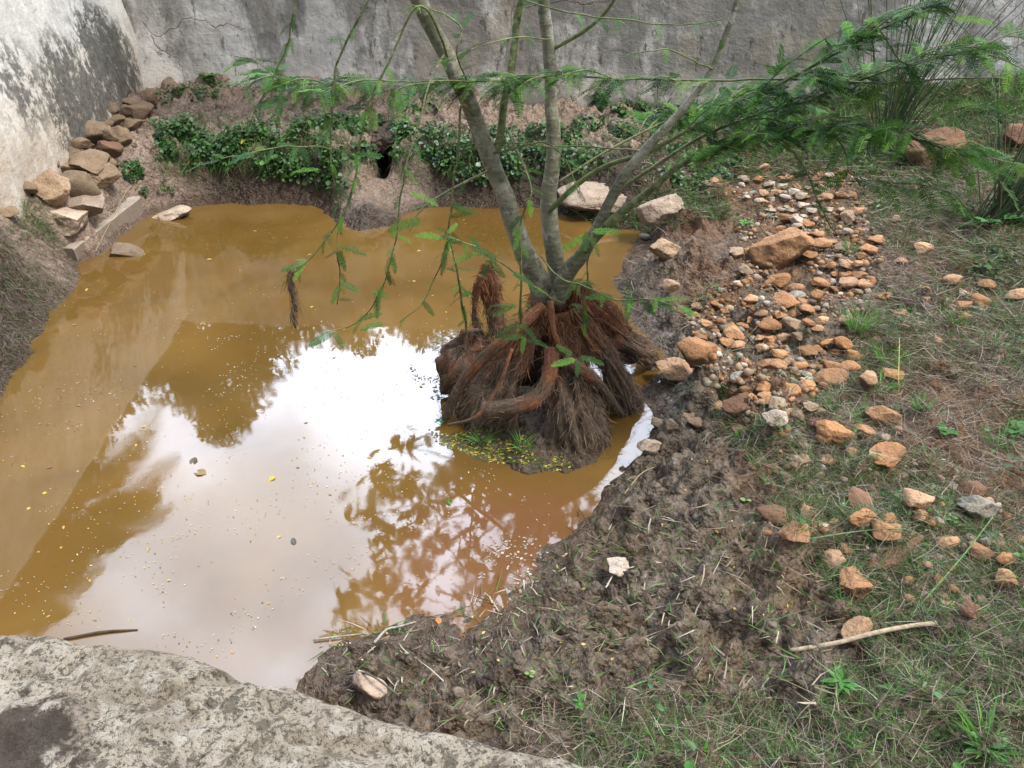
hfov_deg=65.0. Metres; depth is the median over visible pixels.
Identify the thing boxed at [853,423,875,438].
stone
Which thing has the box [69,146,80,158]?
stone
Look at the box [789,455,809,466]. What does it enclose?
stone
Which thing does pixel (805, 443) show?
stone
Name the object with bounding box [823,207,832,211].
pebble
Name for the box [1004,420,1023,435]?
weed
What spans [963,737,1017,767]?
weed
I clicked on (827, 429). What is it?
rock
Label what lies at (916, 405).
grass tuft
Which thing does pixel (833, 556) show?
stone
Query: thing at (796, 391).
stone
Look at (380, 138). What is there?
earth overhang
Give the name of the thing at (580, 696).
weed
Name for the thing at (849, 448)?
stone
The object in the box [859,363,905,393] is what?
grass tuft
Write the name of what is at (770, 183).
stone
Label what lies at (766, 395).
stone
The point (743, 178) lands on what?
stone
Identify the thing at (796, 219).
stone
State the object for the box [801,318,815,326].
stone
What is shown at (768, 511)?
stone
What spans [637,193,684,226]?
boulder
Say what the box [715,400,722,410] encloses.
stone
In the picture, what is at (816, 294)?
stone
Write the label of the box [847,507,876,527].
rock
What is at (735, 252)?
rock
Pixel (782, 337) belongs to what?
stone
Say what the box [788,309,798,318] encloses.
stone
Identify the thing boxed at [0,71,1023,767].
ground
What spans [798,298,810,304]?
stone
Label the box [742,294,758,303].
stone
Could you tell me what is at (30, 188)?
stone
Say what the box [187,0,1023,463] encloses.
pond tree
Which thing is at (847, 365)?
stone
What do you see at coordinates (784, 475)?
stone
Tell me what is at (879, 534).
stone
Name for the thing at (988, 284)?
stone
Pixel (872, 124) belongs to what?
rush clump
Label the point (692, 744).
ground herbs
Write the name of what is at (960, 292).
stone
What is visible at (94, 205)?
stone
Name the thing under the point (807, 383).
stone
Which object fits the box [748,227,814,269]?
boulder
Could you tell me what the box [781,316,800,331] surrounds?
stone
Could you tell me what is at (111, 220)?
twig
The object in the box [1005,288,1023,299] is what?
stone
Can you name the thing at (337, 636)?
twig
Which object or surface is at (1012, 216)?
weed
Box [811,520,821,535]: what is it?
stone
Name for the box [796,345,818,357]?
stone
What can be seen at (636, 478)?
twig
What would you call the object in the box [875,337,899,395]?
twig
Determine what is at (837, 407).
grass tuft
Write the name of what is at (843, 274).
stone
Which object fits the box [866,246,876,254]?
stone
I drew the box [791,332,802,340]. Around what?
stone
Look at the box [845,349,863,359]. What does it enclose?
stone
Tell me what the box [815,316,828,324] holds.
stone
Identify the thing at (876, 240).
stone
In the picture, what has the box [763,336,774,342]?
stone
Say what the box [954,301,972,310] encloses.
stone
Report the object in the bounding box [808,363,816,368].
pebble
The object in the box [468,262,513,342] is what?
root stump
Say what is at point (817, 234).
stone
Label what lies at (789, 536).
stone
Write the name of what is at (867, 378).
rock
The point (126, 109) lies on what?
stone
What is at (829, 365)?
stone
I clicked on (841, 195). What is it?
stone
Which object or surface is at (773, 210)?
pebble
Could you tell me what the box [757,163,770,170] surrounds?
stone
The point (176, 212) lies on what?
rock
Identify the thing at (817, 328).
stone
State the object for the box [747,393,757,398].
stone
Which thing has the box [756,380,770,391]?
stone
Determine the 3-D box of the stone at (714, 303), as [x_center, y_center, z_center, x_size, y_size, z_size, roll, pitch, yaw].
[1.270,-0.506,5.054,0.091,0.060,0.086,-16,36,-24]
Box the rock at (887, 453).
[868,441,905,467]
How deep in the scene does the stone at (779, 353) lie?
4.58 m
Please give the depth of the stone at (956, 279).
4.89 m
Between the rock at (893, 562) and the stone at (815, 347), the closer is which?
the rock at (893, 562)
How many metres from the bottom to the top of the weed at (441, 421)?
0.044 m
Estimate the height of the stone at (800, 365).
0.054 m
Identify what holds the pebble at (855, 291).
on the ground at (662, 493)
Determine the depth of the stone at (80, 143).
6.48 m
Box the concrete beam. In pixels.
[63,196,143,261]
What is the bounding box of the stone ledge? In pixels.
[0,635,599,767]
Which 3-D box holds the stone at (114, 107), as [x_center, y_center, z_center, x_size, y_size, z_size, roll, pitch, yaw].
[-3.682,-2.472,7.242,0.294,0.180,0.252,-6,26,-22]
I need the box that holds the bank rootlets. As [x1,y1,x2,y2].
[0,150,632,386]
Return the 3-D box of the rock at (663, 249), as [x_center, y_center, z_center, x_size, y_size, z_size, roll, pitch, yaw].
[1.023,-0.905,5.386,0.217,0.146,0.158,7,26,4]
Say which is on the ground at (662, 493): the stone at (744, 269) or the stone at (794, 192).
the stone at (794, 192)
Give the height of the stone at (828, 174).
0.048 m
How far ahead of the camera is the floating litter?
3.97 m
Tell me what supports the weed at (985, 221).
on the ground at (662, 493)
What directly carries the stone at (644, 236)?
on the ground at (662, 493)
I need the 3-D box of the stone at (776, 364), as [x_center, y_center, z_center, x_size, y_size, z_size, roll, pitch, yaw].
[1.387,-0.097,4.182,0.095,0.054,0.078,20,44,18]
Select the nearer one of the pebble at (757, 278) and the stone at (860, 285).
the stone at (860, 285)
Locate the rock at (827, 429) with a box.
[815,419,853,443]
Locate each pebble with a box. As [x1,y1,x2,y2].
[710,328,719,332]
[740,279,749,285]
[741,195,750,199]
[752,275,761,282]
[768,207,775,212]
[776,207,784,211]
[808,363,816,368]
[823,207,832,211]
[830,271,838,276]
[848,190,856,196]
[853,289,861,294]
[855,252,865,258]
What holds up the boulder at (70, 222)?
on the ground at (662, 493)
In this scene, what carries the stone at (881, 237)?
on the ground at (662, 493)
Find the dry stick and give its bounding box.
[790,621,936,652]
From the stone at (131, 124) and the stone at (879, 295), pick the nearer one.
the stone at (879, 295)
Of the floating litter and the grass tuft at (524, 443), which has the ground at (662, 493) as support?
the grass tuft at (524, 443)
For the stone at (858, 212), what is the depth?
5.78 m
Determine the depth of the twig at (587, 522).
3.47 m
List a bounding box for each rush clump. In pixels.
[803,85,927,167]
[825,0,1023,147]
[919,55,1023,242]
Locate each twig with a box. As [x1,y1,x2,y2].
[63,629,137,639]
[95,188,127,251]
[313,633,367,640]
[347,671,398,696]
[373,621,415,643]
[579,509,595,540]
[624,467,653,493]
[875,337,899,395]
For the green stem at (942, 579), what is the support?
on the ground at (662, 493)
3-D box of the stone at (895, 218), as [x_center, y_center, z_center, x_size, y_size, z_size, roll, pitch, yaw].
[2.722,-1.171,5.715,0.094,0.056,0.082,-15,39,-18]
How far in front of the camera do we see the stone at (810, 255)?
5.30 m
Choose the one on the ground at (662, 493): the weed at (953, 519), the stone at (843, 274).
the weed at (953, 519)
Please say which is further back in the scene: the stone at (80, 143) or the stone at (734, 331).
the stone at (80, 143)
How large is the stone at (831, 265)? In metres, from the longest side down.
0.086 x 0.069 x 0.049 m
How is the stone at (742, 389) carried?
on the ground at (662, 493)
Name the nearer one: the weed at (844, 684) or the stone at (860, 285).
the weed at (844, 684)
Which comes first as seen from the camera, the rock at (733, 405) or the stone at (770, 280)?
the rock at (733, 405)
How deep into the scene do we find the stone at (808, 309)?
4.87 m
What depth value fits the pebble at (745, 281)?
5.08 m
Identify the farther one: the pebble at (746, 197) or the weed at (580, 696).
the pebble at (746, 197)
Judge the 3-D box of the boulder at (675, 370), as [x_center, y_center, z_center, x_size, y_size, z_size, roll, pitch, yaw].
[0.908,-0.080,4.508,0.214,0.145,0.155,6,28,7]
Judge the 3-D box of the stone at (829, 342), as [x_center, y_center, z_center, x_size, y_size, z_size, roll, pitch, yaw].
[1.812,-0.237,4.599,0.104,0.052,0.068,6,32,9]
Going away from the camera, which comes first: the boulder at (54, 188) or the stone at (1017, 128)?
the boulder at (54, 188)
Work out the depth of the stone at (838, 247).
5.43 m
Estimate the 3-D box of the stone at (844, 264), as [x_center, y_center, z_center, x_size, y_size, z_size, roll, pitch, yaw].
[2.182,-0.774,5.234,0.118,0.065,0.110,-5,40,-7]
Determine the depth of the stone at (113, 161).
6.65 m
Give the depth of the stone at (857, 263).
5.16 m
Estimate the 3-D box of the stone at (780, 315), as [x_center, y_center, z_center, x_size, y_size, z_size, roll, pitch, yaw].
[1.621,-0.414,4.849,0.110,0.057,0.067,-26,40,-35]
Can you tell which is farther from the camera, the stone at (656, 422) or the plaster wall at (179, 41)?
the plaster wall at (179, 41)
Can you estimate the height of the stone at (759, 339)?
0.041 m
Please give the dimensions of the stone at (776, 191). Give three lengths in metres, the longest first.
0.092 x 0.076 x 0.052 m
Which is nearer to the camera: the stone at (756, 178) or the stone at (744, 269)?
the stone at (744, 269)
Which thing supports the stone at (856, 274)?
on the ground at (662, 493)
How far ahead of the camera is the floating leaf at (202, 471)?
3.85 m
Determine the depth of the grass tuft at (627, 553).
3.22 m
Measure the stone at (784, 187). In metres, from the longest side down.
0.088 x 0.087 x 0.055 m
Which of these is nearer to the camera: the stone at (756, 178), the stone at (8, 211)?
the stone at (8, 211)
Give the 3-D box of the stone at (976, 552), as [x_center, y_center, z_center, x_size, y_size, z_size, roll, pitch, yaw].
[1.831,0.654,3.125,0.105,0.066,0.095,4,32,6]
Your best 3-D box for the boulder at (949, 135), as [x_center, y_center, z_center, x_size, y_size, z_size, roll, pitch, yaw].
[3.315,-1.842,6.285,0.498,0.325,0.282,-4,32,-7]
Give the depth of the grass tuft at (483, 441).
4.01 m
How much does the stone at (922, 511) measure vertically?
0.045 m
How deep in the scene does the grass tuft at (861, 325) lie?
4.61 m
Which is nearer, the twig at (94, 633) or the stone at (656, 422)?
the twig at (94, 633)
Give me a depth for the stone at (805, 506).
3.44 m
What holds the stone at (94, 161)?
on the ground at (662, 493)
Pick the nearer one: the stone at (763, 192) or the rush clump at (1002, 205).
the rush clump at (1002, 205)
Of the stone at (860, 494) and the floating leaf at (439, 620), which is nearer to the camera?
the floating leaf at (439, 620)
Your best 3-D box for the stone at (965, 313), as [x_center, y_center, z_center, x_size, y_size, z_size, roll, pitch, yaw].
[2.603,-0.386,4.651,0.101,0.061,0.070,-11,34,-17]
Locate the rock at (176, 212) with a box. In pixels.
[152,205,191,220]
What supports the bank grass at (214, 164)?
on the ground at (662, 493)
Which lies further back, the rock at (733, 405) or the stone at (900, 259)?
the stone at (900, 259)
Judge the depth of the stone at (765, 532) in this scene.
3.16 m
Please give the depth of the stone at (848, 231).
5.56 m
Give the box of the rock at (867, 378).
[859,370,877,387]
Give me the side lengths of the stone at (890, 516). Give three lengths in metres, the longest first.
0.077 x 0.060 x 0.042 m
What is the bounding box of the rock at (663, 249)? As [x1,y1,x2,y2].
[649,238,681,260]
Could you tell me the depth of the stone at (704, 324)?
4.86 m
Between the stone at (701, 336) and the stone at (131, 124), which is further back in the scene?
the stone at (131, 124)
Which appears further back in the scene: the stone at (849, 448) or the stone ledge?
the stone at (849, 448)
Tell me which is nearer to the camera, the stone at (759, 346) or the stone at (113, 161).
the stone at (759, 346)
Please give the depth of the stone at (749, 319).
4.86 m
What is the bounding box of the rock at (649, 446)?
[636,439,661,454]
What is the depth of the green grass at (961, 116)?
3.28 m
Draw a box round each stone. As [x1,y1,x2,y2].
[0,206,18,217]
[23,181,37,194]
[60,162,77,172]
[60,170,101,197]
[68,149,110,175]
[68,191,104,217]
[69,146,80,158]
[71,137,94,149]
[85,120,105,142]
[101,125,118,141]
[105,119,114,126]
[109,158,119,166]
[109,242,143,256]
[110,101,120,114]
[110,114,124,124]
[112,126,131,145]
[120,104,133,115]
[121,118,146,130]
[122,96,140,104]
[128,102,153,119]
[137,89,157,104]
[639,233,650,239]
[651,417,662,427]
[666,418,682,430]
[682,409,694,418]
[687,417,702,427]
[691,302,701,310]
[694,330,706,339]
[700,319,711,327]
[701,180,712,186]
[708,177,718,183]
[710,298,719,307]
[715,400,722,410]
[718,337,733,346]
[723,305,733,312]
[723,325,744,339]
[729,340,745,349]
[730,371,743,382]
[731,425,742,430]
[736,322,749,328]
[737,175,749,182]
[738,265,752,273]
[739,386,751,392]
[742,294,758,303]
[747,316,752,323]
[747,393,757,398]
[753,198,764,203]
[754,176,763,181]
[754,309,767,316]
[755,334,764,341]
[755,343,767,351]
[755,359,772,369]
[755,504,788,526]
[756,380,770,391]
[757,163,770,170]
[757,391,770,403]
[758,318,781,330]
[759,189,768,196]
[761,276,774,286]
[762,530,772,536]
[763,180,774,187]
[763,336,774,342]
[768,396,786,408]
[770,189,782,195]
[770,359,787,370]
[771,349,789,358]
[772,273,790,287]
[772,462,782,476]
[773,291,799,308]
[775,225,786,230]
[775,311,787,319]
[776,333,791,342]
[777,183,787,189]
[777,521,809,542]
[778,213,791,223]
[779,194,790,200]
[779,471,794,483]
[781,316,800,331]
[783,357,792,366]
[785,383,801,397]
[787,283,804,290]
[788,188,800,195]
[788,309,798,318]
[789,215,803,224]
[789,290,806,300]
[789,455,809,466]
[790,407,803,420]
[791,223,802,227]
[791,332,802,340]
[792,362,808,369]
[795,192,807,199]
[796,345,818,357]
[797,202,809,209]
[797,441,809,449]
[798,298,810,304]
[798,304,814,314]
[800,379,815,391]
[800,503,817,520]
[801,250,817,259]
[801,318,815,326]
[802,219,814,228]
[802,401,818,411]
[806,208,816,213]
[808,417,832,429]
[809,231,823,237]
[810,289,822,302]
[810,324,823,331]
[811,277,830,287]
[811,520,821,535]
[812,237,832,248]
[812,345,822,351]
[814,368,848,386]
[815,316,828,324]
[815,408,826,414]
[815,434,832,443]
[819,338,834,346]
[820,193,833,200]
[820,454,836,465]
[822,549,845,568]
[823,361,839,368]
[823,522,845,541]
[824,172,834,177]
[825,262,836,268]
[829,286,839,292]
[830,518,840,524]
[831,241,850,252]
[831,349,840,355]
[833,336,852,349]
[835,193,846,198]
[838,259,854,269]
[838,315,852,324]
[839,272,850,277]
[839,277,859,288]
[839,360,860,371]
[840,210,855,225]
[841,542,854,555]
[842,228,853,234]
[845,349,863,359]
[845,447,860,457]
[847,486,873,510]
[850,207,862,215]
[851,271,868,279]
[853,260,863,266]
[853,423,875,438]
[857,279,873,288]
[858,243,877,252]
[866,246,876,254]
[867,235,884,244]
[867,236,883,244]
[868,336,881,344]
[871,519,901,540]
[875,293,889,300]
[882,368,904,380]
[882,512,897,522]
[890,215,901,222]
[892,309,906,314]
[894,257,907,264]
[902,488,934,508]
[913,242,934,254]
[914,509,928,520]
[936,536,960,549]
[942,274,962,285]
[947,367,964,376]
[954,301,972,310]
[955,480,986,496]
[959,288,972,296]
[959,598,983,618]
[960,312,970,320]
[967,541,996,563]
[968,293,992,310]
[977,279,996,291]
[981,577,993,588]
[994,568,1019,587]
[995,551,1018,565]
[1001,123,1023,148]
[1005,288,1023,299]
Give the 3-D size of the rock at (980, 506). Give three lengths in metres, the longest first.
0.159 x 0.117 x 0.114 m
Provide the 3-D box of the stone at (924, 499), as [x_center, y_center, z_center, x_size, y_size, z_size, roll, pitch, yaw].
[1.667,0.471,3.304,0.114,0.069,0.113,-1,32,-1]
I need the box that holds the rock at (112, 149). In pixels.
[96,140,123,156]
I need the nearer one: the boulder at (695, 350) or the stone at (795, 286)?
the boulder at (695, 350)
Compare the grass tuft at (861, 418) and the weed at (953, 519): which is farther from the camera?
the grass tuft at (861, 418)
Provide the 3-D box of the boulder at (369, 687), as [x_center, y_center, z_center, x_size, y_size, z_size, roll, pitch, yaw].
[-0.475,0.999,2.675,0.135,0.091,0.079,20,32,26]
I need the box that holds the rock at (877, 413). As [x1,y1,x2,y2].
[865,405,901,426]
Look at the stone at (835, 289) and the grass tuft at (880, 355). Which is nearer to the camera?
the grass tuft at (880, 355)
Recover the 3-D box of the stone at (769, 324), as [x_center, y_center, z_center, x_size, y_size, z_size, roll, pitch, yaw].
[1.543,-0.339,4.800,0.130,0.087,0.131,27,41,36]
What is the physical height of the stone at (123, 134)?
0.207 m
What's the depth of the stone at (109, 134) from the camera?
6.77 m
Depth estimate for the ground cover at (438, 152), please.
6.99 m
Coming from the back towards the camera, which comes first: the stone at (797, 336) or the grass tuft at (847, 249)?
the grass tuft at (847, 249)
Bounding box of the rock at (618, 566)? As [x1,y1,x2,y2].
[607,557,629,577]
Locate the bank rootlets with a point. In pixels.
(13, 284)
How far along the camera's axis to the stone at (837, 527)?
3.27 m
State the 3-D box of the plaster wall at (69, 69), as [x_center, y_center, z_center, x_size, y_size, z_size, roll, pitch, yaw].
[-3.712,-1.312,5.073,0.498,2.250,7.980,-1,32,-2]
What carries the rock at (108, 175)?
on the ground at (662, 493)
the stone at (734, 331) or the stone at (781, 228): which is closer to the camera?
the stone at (734, 331)
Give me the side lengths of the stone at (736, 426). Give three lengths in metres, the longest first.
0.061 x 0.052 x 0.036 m
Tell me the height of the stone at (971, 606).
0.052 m
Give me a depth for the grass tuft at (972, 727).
2.42 m
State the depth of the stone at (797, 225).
5.78 m
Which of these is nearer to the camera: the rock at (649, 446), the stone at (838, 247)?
the rock at (649, 446)
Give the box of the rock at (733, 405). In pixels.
[722,392,748,417]
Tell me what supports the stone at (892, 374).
on the ground at (662, 493)
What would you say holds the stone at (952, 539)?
on the ground at (662, 493)
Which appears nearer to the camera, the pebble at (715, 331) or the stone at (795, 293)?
the pebble at (715, 331)
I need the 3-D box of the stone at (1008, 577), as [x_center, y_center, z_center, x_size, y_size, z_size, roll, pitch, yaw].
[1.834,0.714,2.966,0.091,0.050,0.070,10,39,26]
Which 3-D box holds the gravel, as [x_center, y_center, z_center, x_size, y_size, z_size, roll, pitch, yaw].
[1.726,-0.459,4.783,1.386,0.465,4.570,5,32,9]
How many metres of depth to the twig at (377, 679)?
2.63 m
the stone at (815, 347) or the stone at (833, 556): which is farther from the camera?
the stone at (815, 347)
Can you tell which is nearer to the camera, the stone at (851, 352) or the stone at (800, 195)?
the stone at (851, 352)
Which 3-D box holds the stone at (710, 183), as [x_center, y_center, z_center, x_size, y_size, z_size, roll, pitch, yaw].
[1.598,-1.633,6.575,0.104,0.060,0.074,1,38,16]
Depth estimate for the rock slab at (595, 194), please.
6.64 m
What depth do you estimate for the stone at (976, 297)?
4.72 m
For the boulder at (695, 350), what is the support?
on the ground at (662, 493)
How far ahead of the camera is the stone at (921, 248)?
5.27 m
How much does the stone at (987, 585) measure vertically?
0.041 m
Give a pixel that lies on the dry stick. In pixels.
(858, 636)
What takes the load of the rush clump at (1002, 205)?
on the ground at (662, 493)
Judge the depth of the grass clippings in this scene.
2.79 m
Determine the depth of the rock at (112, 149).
6.67 m
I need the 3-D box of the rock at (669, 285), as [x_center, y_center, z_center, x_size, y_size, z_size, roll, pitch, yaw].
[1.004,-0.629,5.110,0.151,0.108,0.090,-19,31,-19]
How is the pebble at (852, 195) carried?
on the ground at (662, 493)
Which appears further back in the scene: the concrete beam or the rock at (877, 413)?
the concrete beam
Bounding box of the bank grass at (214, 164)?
[16,110,635,246]
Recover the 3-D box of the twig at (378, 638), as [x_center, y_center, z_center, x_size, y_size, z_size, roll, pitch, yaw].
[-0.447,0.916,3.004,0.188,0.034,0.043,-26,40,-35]
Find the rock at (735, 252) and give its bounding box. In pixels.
[729,247,743,259]
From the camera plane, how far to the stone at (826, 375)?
4.29 m
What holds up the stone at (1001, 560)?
on the ground at (662, 493)
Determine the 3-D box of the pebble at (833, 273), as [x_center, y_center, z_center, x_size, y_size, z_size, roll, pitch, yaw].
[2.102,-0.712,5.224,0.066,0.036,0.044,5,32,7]
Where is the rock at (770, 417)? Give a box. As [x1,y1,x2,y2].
[762,409,787,426]
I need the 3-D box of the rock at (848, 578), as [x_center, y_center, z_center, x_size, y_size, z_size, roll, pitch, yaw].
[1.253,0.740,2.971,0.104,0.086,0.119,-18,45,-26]
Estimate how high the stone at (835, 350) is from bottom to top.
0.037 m
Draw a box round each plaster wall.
[0,0,143,217]
[122,0,1023,107]
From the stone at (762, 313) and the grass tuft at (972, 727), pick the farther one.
the stone at (762, 313)
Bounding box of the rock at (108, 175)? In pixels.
[88,162,122,188]
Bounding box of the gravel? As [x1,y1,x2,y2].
[681,166,1023,613]
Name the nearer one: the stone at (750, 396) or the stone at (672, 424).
the stone at (672, 424)
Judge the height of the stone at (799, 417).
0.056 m
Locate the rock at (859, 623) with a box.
[840,616,873,644]
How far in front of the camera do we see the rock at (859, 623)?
2.78 m
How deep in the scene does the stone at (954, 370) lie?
4.21 m
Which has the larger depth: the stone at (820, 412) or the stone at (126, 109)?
the stone at (126, 109)
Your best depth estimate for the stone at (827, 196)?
6.07 m
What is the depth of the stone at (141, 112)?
7.39 m
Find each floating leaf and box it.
[189,457,196,463]
[194,469,205,474]
[435,617,441,623]
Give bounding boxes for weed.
[199,73,218,79]
[434,416,445,423]
[524,670,535,676]
[573,690,585,709]
[738,219,753,225]
[820,663,859,696]
[878,680,907,695]
[937,422,958,435]
[945,515,957,522]
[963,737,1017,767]
[974,217,1000,223]
[981,530,999,540]
[1004,211,1023,222]
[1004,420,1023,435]
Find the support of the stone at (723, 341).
on the ground at (662, 493)
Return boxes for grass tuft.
[461,423,502,444]
[505,425,536,452]
[606,527,651,560]
[818,394,846,411]
[833,294,895,333]
[840,396,887,426]
[842,239,865,254]
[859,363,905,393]
[864,336,913,367]
[905,387,940,411]
[940,304,977,325]
[952,686,1023,761]
[970,488,1023,531]
[974,417,1022,452]
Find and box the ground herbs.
[642,82,1023,767]
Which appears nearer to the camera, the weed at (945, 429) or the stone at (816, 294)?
the weed at (945, 429)
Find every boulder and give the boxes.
[32,169,70,206]
[45,207,88,237]
[352,669,386,700]
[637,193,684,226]
[655,357,692,382]
[676,336,717,367]
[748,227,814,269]
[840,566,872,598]
[904,126,968,170]
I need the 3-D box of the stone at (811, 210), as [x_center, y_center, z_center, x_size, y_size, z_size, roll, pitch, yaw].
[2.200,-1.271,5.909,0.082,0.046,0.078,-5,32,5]
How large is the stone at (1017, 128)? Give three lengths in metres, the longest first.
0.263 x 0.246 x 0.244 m
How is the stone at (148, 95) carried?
on the ground at (662, 493)
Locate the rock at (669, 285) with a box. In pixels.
[659,279,679,292]
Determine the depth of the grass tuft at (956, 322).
4.57 m
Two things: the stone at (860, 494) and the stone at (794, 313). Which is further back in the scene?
the stone at (794, 313)
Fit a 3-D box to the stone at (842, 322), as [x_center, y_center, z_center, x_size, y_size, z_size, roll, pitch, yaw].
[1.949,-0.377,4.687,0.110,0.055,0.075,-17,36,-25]
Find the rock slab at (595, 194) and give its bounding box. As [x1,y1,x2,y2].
[557,181,626,212]
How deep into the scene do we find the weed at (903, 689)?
2.59 m
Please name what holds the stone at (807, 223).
on the ground at (662, 493)
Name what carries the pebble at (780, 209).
on the ground at (662, 493)
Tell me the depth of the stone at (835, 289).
5.10 m
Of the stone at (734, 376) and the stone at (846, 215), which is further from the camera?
the stone at (846, 215)
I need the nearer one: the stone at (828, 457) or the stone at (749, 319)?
the stone at (828, 457)
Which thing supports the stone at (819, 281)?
on the ground at (662, 493)
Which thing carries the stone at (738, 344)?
on the ground at (662, 493)
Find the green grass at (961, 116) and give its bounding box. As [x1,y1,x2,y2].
[501,66,1023,767]
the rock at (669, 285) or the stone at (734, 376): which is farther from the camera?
the rock at (669, 285)
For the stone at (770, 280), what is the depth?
5.21 m
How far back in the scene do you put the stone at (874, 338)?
4.57 m
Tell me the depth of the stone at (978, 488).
3.43 m
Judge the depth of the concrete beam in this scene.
6.42 m
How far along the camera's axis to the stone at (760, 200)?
6.16 m
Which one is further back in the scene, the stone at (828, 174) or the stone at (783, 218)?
the stone at (828, 174)
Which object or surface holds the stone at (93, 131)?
on the ground at (662, 493)
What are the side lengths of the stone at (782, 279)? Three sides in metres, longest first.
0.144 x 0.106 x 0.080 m
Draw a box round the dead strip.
[280,270,303,331]
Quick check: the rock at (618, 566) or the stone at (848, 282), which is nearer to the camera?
the rock at (618, 566)
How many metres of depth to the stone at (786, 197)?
6.17 m
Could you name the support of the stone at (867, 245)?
on the ground at (662, 493)
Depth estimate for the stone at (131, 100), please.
7.41 m
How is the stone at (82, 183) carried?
on the ground at (662, 493)
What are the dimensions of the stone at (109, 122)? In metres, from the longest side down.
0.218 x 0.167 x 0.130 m
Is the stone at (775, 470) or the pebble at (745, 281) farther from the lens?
the pebble at (745, 281)
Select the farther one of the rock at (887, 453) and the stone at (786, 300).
the stone at (786, 300)
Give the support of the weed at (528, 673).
on the ground at (662, 493)
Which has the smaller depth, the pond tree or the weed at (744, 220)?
the pond tree
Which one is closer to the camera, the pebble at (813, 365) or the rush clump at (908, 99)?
the pebble at (813, 365)
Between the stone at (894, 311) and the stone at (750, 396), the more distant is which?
the stone at (894, 311)
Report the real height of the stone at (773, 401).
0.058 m
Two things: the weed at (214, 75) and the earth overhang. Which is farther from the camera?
the weed at (214, 75)
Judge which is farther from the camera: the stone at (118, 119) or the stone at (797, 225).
the stone at (118, 119)
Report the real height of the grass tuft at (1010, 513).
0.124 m
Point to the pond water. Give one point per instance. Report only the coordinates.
(242, 563)
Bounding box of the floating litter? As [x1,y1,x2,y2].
[0,217,573,675]
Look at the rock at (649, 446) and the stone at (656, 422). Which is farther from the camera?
the stone at (656, 422)
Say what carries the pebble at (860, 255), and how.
on the ground at (662, 493)
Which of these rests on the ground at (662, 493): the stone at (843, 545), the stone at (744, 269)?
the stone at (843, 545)
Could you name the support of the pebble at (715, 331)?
on the ground at (662, 493)
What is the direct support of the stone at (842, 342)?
on the ground at (662, 493)
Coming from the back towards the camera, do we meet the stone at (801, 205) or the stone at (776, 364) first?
the stone at (801, 205)
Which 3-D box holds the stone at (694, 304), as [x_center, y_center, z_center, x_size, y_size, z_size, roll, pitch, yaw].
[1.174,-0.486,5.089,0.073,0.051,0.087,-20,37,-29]
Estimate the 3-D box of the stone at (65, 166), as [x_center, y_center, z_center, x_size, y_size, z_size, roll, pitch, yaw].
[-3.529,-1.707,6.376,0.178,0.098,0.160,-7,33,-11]
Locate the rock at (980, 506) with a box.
[956,495,1000,521]
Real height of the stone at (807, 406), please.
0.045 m
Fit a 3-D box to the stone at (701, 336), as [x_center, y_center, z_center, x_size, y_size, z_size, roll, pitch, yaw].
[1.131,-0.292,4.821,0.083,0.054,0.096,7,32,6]
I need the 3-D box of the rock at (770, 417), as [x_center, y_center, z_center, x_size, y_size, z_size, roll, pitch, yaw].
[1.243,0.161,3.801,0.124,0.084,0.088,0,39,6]
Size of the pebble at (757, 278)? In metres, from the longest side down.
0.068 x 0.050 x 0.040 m
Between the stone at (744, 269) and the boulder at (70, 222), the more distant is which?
the boulder at (70, 222)
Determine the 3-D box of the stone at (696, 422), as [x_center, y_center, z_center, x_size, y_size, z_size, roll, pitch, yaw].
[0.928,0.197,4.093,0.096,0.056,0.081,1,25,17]
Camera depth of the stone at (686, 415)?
4.12 m
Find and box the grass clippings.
[307,483,860,766]
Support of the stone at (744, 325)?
on the ground at (662, 493)
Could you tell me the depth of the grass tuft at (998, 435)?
3.73 m
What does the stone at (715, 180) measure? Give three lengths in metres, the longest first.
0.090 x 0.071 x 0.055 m
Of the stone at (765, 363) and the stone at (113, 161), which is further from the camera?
the stone at (113, 161)
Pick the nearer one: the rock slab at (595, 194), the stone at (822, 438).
the stone at (822, 438)
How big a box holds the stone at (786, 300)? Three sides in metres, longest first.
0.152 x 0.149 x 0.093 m
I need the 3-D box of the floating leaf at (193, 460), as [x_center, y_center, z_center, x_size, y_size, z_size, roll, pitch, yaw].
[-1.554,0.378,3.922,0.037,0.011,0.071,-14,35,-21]
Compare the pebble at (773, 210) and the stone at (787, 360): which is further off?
the pebble at (773, 210)
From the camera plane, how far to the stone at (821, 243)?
5.42 m
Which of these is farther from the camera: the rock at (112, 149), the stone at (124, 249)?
the rock at (112, 149)
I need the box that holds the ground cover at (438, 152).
[117,72,1022,279]
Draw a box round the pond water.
[0,203,664,689]
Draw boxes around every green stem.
[746,528,908,545]
[910,517,992,616]
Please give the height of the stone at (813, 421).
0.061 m
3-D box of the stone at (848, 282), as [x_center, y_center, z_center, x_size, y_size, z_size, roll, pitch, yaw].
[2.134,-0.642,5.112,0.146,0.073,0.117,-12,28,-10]
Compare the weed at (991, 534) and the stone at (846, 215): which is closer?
the weed at (991, 534)
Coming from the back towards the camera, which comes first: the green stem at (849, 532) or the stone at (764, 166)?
the stone at (764, 166)

